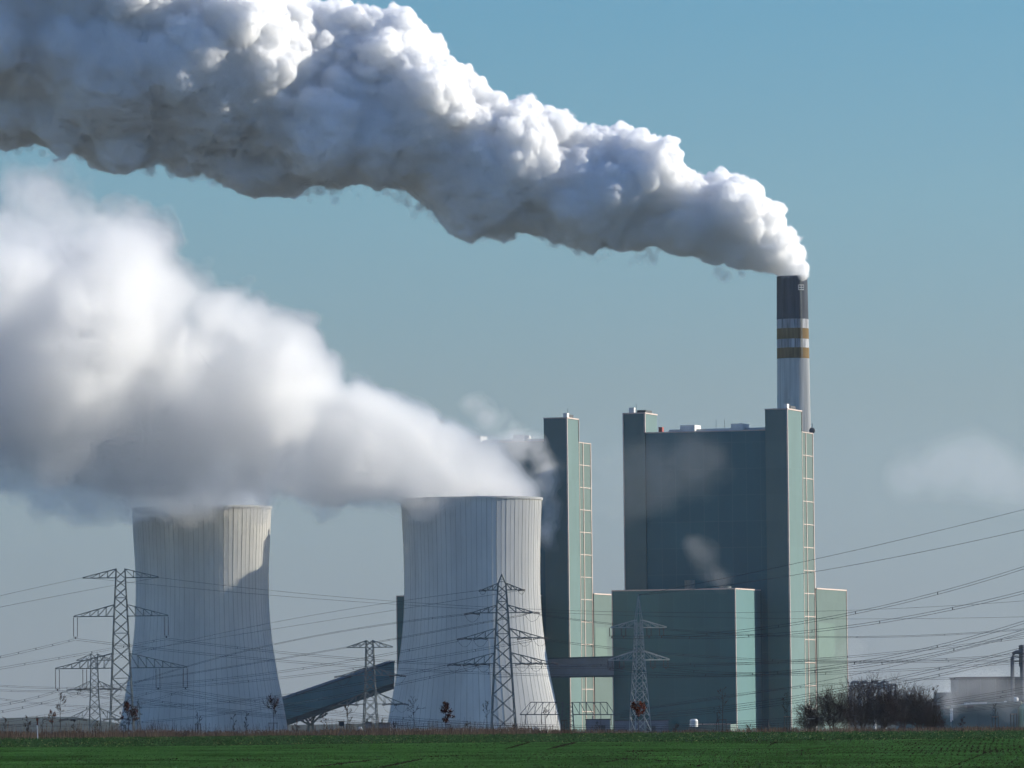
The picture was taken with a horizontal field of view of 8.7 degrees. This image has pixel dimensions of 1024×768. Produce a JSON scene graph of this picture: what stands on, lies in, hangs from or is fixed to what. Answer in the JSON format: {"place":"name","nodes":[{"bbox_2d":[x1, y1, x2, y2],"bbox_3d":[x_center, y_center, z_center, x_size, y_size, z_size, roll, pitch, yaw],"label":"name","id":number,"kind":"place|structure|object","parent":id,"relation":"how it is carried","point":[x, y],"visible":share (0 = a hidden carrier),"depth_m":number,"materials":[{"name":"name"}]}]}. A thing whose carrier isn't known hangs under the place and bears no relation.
{"place":"outdoors","nodes":[
{"label":"outdoors","id":0,"kind":"place"},
{"bbox_2d":[282,661,394,732],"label":"conveyor gallery","id":1,"kind":"object","parent":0,"point":[320,704],"visible":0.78,"depth_m":2610.85,"materials":[{"name":"grey metal"}]},
{"bbox_2d":[379,719,389,729],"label":"transformer house","id":2,"kind":"structure","parent":0,"point":[380,726],"depth_m":2416.88,"materials":[{"name":"metal"}]},
{"bbox_2d":[0,717,894,734],"bbox_3d":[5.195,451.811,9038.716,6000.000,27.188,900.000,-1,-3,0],"label":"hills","id":3,"kind":"structure","parent":0,"point":[67,723],"depth_m":8840.33,"materials":[{"name":"plant"}]},
{"bbox_2d":[0,725,1023,767],"bbox_3d":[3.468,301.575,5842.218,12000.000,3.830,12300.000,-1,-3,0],"label":"ground","id":4,"kind":"structure","parent":0,"point":[616,758],"depth_m":570.95,"materials":[{"name":"green plant"}]},
{"bbox_2d":[45,709,55,730],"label":"young tree","id":5,"kind":"object","parent":4,"relation":"on","point":[51,721],"visible":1,"depth_m":883.80,"materials":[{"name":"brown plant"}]},
{"bbox_2d":[55,692,65,728],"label":"young tree","id":6,"kind":"object","parent":4,"relation":"on","point":[57,705],"visible":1,"depth_m":883.96,"materials":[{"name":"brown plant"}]},
{"bbox_2d":[61,653,130,730],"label":"lattice pylon","id":7,"kind":"object","parent":4,"relation":"on","point":[98,699],"visible":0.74,"depth_m":2346.78,"materials":[{"name":"metal"}]},
{"bbox_2d":[0,639,457,688],"bbox_3d":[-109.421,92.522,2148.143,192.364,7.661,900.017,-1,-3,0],"label":"conductor","id":8,"kind":"object","parent":7,"relation":"attached to","point":[252,674],"visible":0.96,"depth_m":1973.43,"materials":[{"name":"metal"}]},
{"bbox_2d":[55,568,187,730],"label":"lattice pylon","id":9,"kind":"object","parent":4,"relation":"on","point":[113,645],"visible":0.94,"depth_m":1898.21,"materials":[{"name":"metal"}]},
{"bbox_2d":[4,690,56,705],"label":"conductor","id":10,"kind":"object","parent":9,"relation":"attached to","point":[28,698],"visible":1,"depth_m":1828.49,"materials":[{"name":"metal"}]},
{"bbox_2d":[0,638,74,657],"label":"conductor","id":11,"kind":"object","parent":9,"relation":"attached to","point":[34,648],"visible":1,"depth_m":1816.86,"materials":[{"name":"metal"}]},
{"bbox_2d":[2,690,83,712],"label":"conductor","id":12,"kind":"object","parent":9,"relation":"attached to","point":[40,702],"visible":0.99,"depth_m":1813.75,"materials":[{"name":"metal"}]},
{"bbox_2d":[1,689,157,722],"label":"conductor","id":13,"kind":"object","parent":9,"relation":"attached to","point":[79,708],"visible":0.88,"depth_m":1807.88,"materials":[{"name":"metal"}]},
{"bbox_2d":[3,577,158,606],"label":"conductor","id":14,"kind":"object","parent":9,"relation":"attached to","point":[85,590],"visible":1,"depth_m":1815.53,"materials":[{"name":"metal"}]},
{"bbox_2d":[0,638,163,668],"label":"conductor","id":15,"kind":"object","parent":9,"relation":"attached to","point":[84,654],"visible":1,"depth_m":1809.98,"materials":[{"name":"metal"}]},
{"bbox_2d":[6,689,184,727],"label":"conductor","id":16,"kind":"object","parent":9,"relation":"attached to","point":[98,712],"visible":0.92,"depth_m":1810.84,"materials":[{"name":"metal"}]},
{"bbox_2d":[1,665,444,707],"bbox_3d":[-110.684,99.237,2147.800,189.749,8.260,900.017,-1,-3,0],"label":"conductor","id":17,"kind":"object","parent":9,"relation":"attached to","point":[243,699],"visible":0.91,"depth_m":1976.47,"materials":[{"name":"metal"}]},
{"bbox_2d":[0,666,478,726],"bbox_3d":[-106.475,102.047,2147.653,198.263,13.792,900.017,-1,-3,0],"label":"conductor","id":18,"kind":"object","parent":9,"relation":"attached to","point":[256,708],"visible":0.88,"depth_m":2001.81,"materials":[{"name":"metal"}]},
{"bbox_2d":[115,614,461,690],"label":"conductor","id":19,"kind":"object","parent":9,"relation":"attached to","point":[305,638],"visible":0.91,"depth_m":1945.15,"materials":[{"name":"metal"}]},
{"bbox_2d":[121,590,478,657],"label":"conductor","id":20,"kind":"object","parent":9,"relation":"attached to","point":[305,616],"visible":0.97,"depth_m":1948.54,"materials":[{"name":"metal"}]},
{"bbox_2d":[58,690,1023,730],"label":"conductor","id":21,"kind":"object","parent":9,"relation":"attached to","point":[464,728],"visible":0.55,"depth_m":1891.66,"materials":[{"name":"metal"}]},
{"bbox_2d":[92,578,997,618],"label":"conductor","id":22,"kind":"object","parent":9,"relation":"attached to","point":[547,612],"visible":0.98,"depth_m":1899.16,"materials":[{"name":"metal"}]},
{"bbox_2d":[76,638,1018,677],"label":"conductor","id":23,"kind":"object","parent":9,"relation":"attached to","point":[553,674],"visible":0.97,"depth_m":1888.17,"materials":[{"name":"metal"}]},
{"bbox_2d":[86,690,1023,729],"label":"conductor","id":24,"kind":"object","parent":9,"relation":"attached to","point":[483,727],"visible":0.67,"depth_m":1891.50,"materials":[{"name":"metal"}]},
{"bbox_2d":[159,577,1016,612],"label":"conductor","id":25,"kind":"object","parent":9,"relation":"attached to","point":[602,611],"visible":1,"depth_m":1899.18,"materials":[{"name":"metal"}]},
{"bbox_2d":[159,689,1022,728],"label":"conductor","id":26,"kind":"object","parent":9,"relation":"attached to","point":[531,726],"visible":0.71,"depth_m":1889.86,"materials":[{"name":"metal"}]},
{"bbox_2d":[170,636,1023,668],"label":"conductor","id":27,"kind":"object","parent":9,"relation":"attached to","point":[592,668],"visible":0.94,"depth_m":1888.90,"materials":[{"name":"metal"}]},
{"bbox_2d":[185,687,1022,726],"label":"conductor","id":28,"kind":"object","parent":9,"relation":"attached to","point":[550,726],"visible":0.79,"depth_m":1889.59,"materials":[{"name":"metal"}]},
{"bbox_2d":[119,702,138,731],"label":"young tree","id":29,"kind":"object","parent":4,"relation":"on","point":[126,706],"visible":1,"depth_m":883.76,"materials":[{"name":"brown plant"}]},
{"bbox_2d":[135,700,142,730],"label":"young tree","id":30,"kind":"object","parent":4,"relation":"on","point":[139,714],"visible":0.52,"depth_m":2296.93,"materials":[{"name":"plant"}]},
{"bbox_2d":[119,505,287,733],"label":"cooling tower","id":31,"kind":"structure","parent":4,"relation":"on","point":[221,546],"depth_m":2506.14,"materials":[{"name":"concrete"}]},
{"bbox_2d":[262,693,280,721],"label":"young tree","id":32,"kind":"object","parent":4,"relation":"on","point":[273,704],"visible":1,"depth_m":883.73,"materials":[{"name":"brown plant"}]},
{"bbox_2d":[338,721,344,735],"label":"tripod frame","id":33,"kind":"object","parent":4,"relation":"on","point":[341,723],"visible":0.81,"depth_m":876.69,"materials":[{"name":"grey metal"}]},
{"bbox_2d":[344,704,352,732],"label":"young tree","id":34,"kind":"object","parent":4,"relation":"on","point":[346,709],"visible":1,"depth_m":887.99,"materials":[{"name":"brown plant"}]},
{"bbox_2d":[332,640,408,730],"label":"lattice pylon","id":35,"kind":"object","parent":4,"relation":"on","point":[375,693],"visible":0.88,"depth_m":1997.52,"materials":[{"name":"metal"}]},
{"bbox_2d":[407,696,424,717],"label":"young tree","id":36,"kind":"object","parent":4,"relation":"on","point":[412,707],"visible":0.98,"depth_m":884.06,"materials":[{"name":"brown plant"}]},
{"bbox_2d":[439,701,454,725],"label":"young tree","id":37,"kind":"object","parent":4,"relation":"on","point":[445,707],"visible":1,"depth_m":883.69,"materials":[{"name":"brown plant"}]},
{"bbox_2d":[396,595,541,668],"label":"turbine hall","id":38,"kind":"structure","parent":4,"relation":"on","point":[399,614],"depth_m":2624.61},
{"bbox_2d":[388,496,560,731],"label":"cooling tower","id":39,"kind":"structure","parent":4,"relation":"on","point":[458,545],"depth_m":2476.27,"materials":[{"name":"concrete"}]},
{"bbox_2d":[447,574,557,730],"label":"lattice pylon","id":40,"kind":"object","parent":4,"relation":"on","point":[495,645],"visible":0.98,"depth_m":1698.26,"materials":[{"name":"metal"}]},
{"bbox_2d":[12,639,531,691],"bbox_3d":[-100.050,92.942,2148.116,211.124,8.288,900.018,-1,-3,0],"label":"conductor","id":41,"kind":"object","parent":40,"relation":"attached to","point":[293,675],"visible":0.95,"depth_m":1989.05,"materials":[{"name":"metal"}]},
{"bbox_2d":[80,591,513,659],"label":"conductor","id":42,"kind":"object","parent":40,"relation":"attached to","point":[321,621],"visible":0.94,"depth_m":1930.56,"materials":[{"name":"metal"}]},
{"bbox_2d":[75,614,524,690],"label":"conductor","id":43,"kind":"object","parent":40,"relation":"attached to","point":[313,652],"visible":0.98,"depth_m":1943.79,"materials":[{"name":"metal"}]},
{"bbox_2d":[540,614,1023,637],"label":"conductor","id":44,"kind":"object","parent":40,"relation":"attached to","point":[785,635],"visible":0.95,"depth_m":1751.90,"materials":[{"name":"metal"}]},
{"bbox_2d":[548,639,1023,661],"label":"conductor","id":45,"kind":"object","parent":40,"relation":"attached to","point":[779,659],"visible":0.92,"depth_m":1739.12,"materials":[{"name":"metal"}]},
{"bbox_2d":[558,660,1023,666],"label":"conductor","id":46,"kind":"object","parent":40,"relation":"attached to","point":[792,663],"visible":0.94,"depth_m":1743.51,"materials":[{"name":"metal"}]},
{"bbox_2d":[0,738,1023,767],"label":"wheat","id":47,"kind":"object","parent":4,"relation":"on","point":[100,752],"visible":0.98,"depth_m":560.26,"materials":[{"name":"green plant"}]},
{"bbox_2d":[0,729,1023,746],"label":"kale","id":48,"kind":"object","parent":4,"relation":"on","point":[500,738],"visible":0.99,"depth_m":773.14,"materials":[{"name":"green plant"}]},
{"bbox_2d":[0,718,1023,739],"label":"weeds","id":49,"kind":"object","parent":4,"relation":"on","point":[106,733],"visible":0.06,"depth_m":878.83,"materials":[{"name":"plant"}]},
{"bbox_2d":[520,702,614,729],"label":"lattice gantry","id":50,"kind":"object","parent":4,"relation":"on","point":[562,715],"visible":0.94,"depth_m":1897.66,"materials":[{"name":"metal"}]},
{"bbox_2d":[615,677,1012,715],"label":"conductor","id":51,"kind":"object","parent":50,"relation":"attached to","point":[827,685],"visible":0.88,"depth_m":1874.67,"materials":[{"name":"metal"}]},
{"bbox_2d":[607,594,669,732],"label":"lattice pylon","id":52,"kind":"object","parent":4,"relation":"on","point":[641,639],"visible":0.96,"depth_m":1598.48,"materials":[{"name":"metal"}]},
{"bbox_2d":[613,621,1023,676],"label":"conductor","id":53,"kind":"object","parent":52,"relation":"attached to","point":[830,665],"visible":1,"depth_m":1432.34,"materials":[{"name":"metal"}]},
{"bbox_2d":[620,654,1022,719],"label":"conductor","id":54,"kind":"object","parent":52,"relation":"attached to","point":[829,697],"visible":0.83,"depth_m":1584.12,"materials":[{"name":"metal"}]},
{"bbox_2d":[622,566,1023,638],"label":"conductor","id":55,"kind":"object","parent":52,"relation":"attached to","point":[834,615],"visible":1,"depth_m":1431.49,"materials":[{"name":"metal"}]},
{"bbox_2d":[625,634,1021,710],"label":"conductor","id":56,"kind":"object","parent":52,"relation":"attached to","point":[835,678],"visible":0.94,"depth_m":1553.80,"materials":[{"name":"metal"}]},
{"bbox_2d":[631,647,1023,716],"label":"conductor","id":57,"kind":"object","parent":52,"relation":"attached to","point":[838,688],"visible":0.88,"depth_m":1561.06,"materials":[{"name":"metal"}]},
{"bbox_2d":[639,509,1023,594],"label":"conductor","id":58,"kind":"object","parent":52,"relation":"attached to","point":[845,552],"visible":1,"depth_m":1432.52,"materials":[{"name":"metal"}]},
{"bbox_2d":[645,530,1021,594],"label":"conductor","id":59,"kind":"object","parent":52,"relation":"attached to","point":[833,568],"visible":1,"depth_m":1447.38,"materials":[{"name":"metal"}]},
{"bbox_2d":[667,629,1023,674],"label":"conductor","id":60,"kind":"object","parent":52,"relation":"attached to","point":[851,666],"visible":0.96,"depth_m":1441.38,"materials":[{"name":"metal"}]},
{"bbox_2d":[670,591,1023,638],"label":"conductor","id":61,"kind":"object","parent":52,"relation":"attached to","point":[831,627],"visible":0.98,"depth_m":1461.45,"materials":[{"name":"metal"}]},
{"bbox_2d":[630,699,646,729],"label":"young tree","id":62,"kind":"object","parent":4,"relation":"on","point":[637,708],"visible":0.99,"depth_m":883.58,"materials":[{"name":"brown plant"}]},
{"bbox_2d":[612,580,761,732],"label":"turbine hall","id":63,"kind":"structure","parent":4,"relation":"on","point":[697,605],"depth_m":2519.48,"materials":[{"name":"metal"}]},
{"bbox_2d":[547,656,613,677],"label":"conveyor bridge","id":64,"kind":"structure","parent":63,"relation":"attached to","point":[598,662],"depth_m":2524.73,"materials":[{"name":"grey metal"}]},
{"bbox_2d":[715,687,727,718],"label":"young tree","id":65,"kind":"object","parent":4,"relation":"on","point":[722,701],"visible":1,"depth_m":883.97,"materials":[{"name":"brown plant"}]},
{"bbox_2d":[718,719,726,731],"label":"stake frame","id":66,"kind":"object","parent":4,"relation":"on","point":[722,723],"visible":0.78,"depth_m":880.86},
{"bbox_2d":[777,275,815,587],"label":"chimney","id":67,"kind":"object","parent":4,"relation":"on","point":[793,378],"visible":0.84,"depth_m":2758.93,"materials":[{"name":"concrete"}]},
{"bbox_2d":[788,692,826,729],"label":"bare tree","id":68,"kind":"object","parent":4,"relation":"on","point":[806,713],"visible":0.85,"depth_m":1097.92,"materials":[{"name":"brown plant"}]},
{"bbox_2d":[807,718,814,731],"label":"stake frame","id":69,"kind":"object","parent":4,"relation":"on","point":[807,724],"visible":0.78,"depth_m":880.82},
{"bbox_2d":[810,684,865,729],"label":"bare tree","id":70,"kind":"object","parent":4,"relation":"on","point":[830,715],"visible":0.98,"depth_m":1087.88,"materials":[{"name":"brown plant"}]},
{"bbox_2d":[830,670,886,728],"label":"bare tree","id":71,"kind":"object","parent":4,"relation":"on","point":[858,701],"visible":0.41,"depth_m":1107.76,"materials":[{"name":"brown plant"}]},
{"bbox_2d":[854,676,912,730],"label":"bare tree","id":72,"kind":"object","parent":4,"relation":"on","point":[882,718],"visible":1,"depth_m":1077.78,"materials":[{"name":"brown plant"}]},
{"bbox_2d":[875,664,923,730],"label":"bare tree","id":73,"kind":"object","parent":4,"relation":"on","point":[898,695],"visible":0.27,"depth_m":1102.96,"materials":[{"name":"brown plant"}]},
{"bbox_2d":[902,704,907,730],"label":"young tree","id":74,"kind":"object","parent":4,"relation":"on","point":[905,715],"visible":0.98,"depth_m":883.84,"materials":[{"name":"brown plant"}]},
{"bbox_2d":[897,683,945,728],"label":"bare tree","id":75,"kind":"object","parent":4,"relation":"on","point":[920,701],"visible":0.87,"depth_m":1092.80,"materials":[{"name":"brown plant"}]},
{"bbox_2d":[913,700,948,729],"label":"bare tree","id":76,"kind":"object","parent":4,"relation":"on","point":[926,715],"visible":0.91,"depth_m":1083.15,"materials":[{"name":"brown plant"}]},
{"bbox_2d":[931,687,940,717],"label":"young tree","id":77,"kind":"object","parent":4,"relation":"on","point":[935,702],"visible":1,"depth_m":884.00,"materials":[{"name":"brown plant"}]},
{"bbox_2d":[992,716,998,729],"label":"stake frame","id":78,"kind":"object","parent":4,"relation":"on","point":[995,722],"visible":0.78,"depth_m":880.86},
{"bbox_2d":[1010,714,1016,726],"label":"stake frame","id":79,"kind":"object","parent":4,"relation":"on","point":[1013,719],"visible":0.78,"depth_m":880.85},
{"bbox_2d":[1010,645,1023,702],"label":"flue tower","id":80,"kind":"structure","parent":4,"relation":"on","point":[1021,658],"depth_m":3387.16,"materials":[{"name":"metal"}]},
{"bbox_2d":[0,0,1023,724],"label":"sky","id":81,"kind":"structure","parent":0,"point":[246,246],"materials":[{"name":"blue"}]},
{"bbox_2d":[412,408,612,732],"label":"boiler house","id":82,"kind":"structure","parent":0,"point":[552,468],"depth_m":2654.36,"materials":[{"name":"metal"}]},
{"bbox_2d":[585,716,610,732],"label":"pump house","id":83,"kind":"structure","parent":0,"point":[593,721],"depth_m":2466.81,"materials":[{"name":"metal"}]},
{"bbox_2d":[614,717,668,732],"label":"plant shed","id":84,"kind":"structure","parent":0,"point":[621,723],"depth_m":2436.82,"materials":[{"name":"metal"}]},
{"bbox_2d":[688,719,698,730],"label":"storage tank","id":85,"kind":"object","parent":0,"point":[695,721],"visible":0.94,"depth_m":2461.99,"materials":[{"name":"metal"}]},
{"bbox_2d":[622,404,848,730],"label":"boiler house","id":86,"kind":"structure","parent":0,"point":[701,506],"depth_m":2557.56,"materials":[{"name":"metal"}]},
{"bbox_2d":[848,681,895,720],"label":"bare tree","id":87,"kind":"object","parent":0,"point":[882,686],"visible":0.23,"depth_m":3196.24,"materials":[{"name":"brown plant"}]},
{"bbox_2d":[896,708,949,728],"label":"works shed","id":88,"kind":"structure","parent":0,"point":[947,720],"depth_m":3145.96,"materials":[{"name":"metal"}]},
{"bbox_2d":[934,676,1019,707],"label":"process building","id":89,"kind":"structure","parent":0,"point":[964,688],"depth_m":3396.48,"materials":[{"name":"metal"}]},
{"bbox_2d":[944,701,1019,727],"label":"works hall","id":90,"kind":"structure","parent":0,"point":[979,717],"depth_m":3195.92,"materials":[{"name":"grey metal"}]},
{"bbox_2d":[1004,689,1023,704],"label":"silo cluster","id":91,"kind":"object","parent":90,"relation":"on","point":[1016,699],"visible":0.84,"depth_m":3203.85,"materials":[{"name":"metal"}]},
{"bbox_2d":[1018,704,1023,726],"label":"round silo","id":92,"kind":"object","parent":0,"point":[1021,716],"visible":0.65,"depth_m":3198.63,"materials":[{"name":"teal metal"}]}
]}

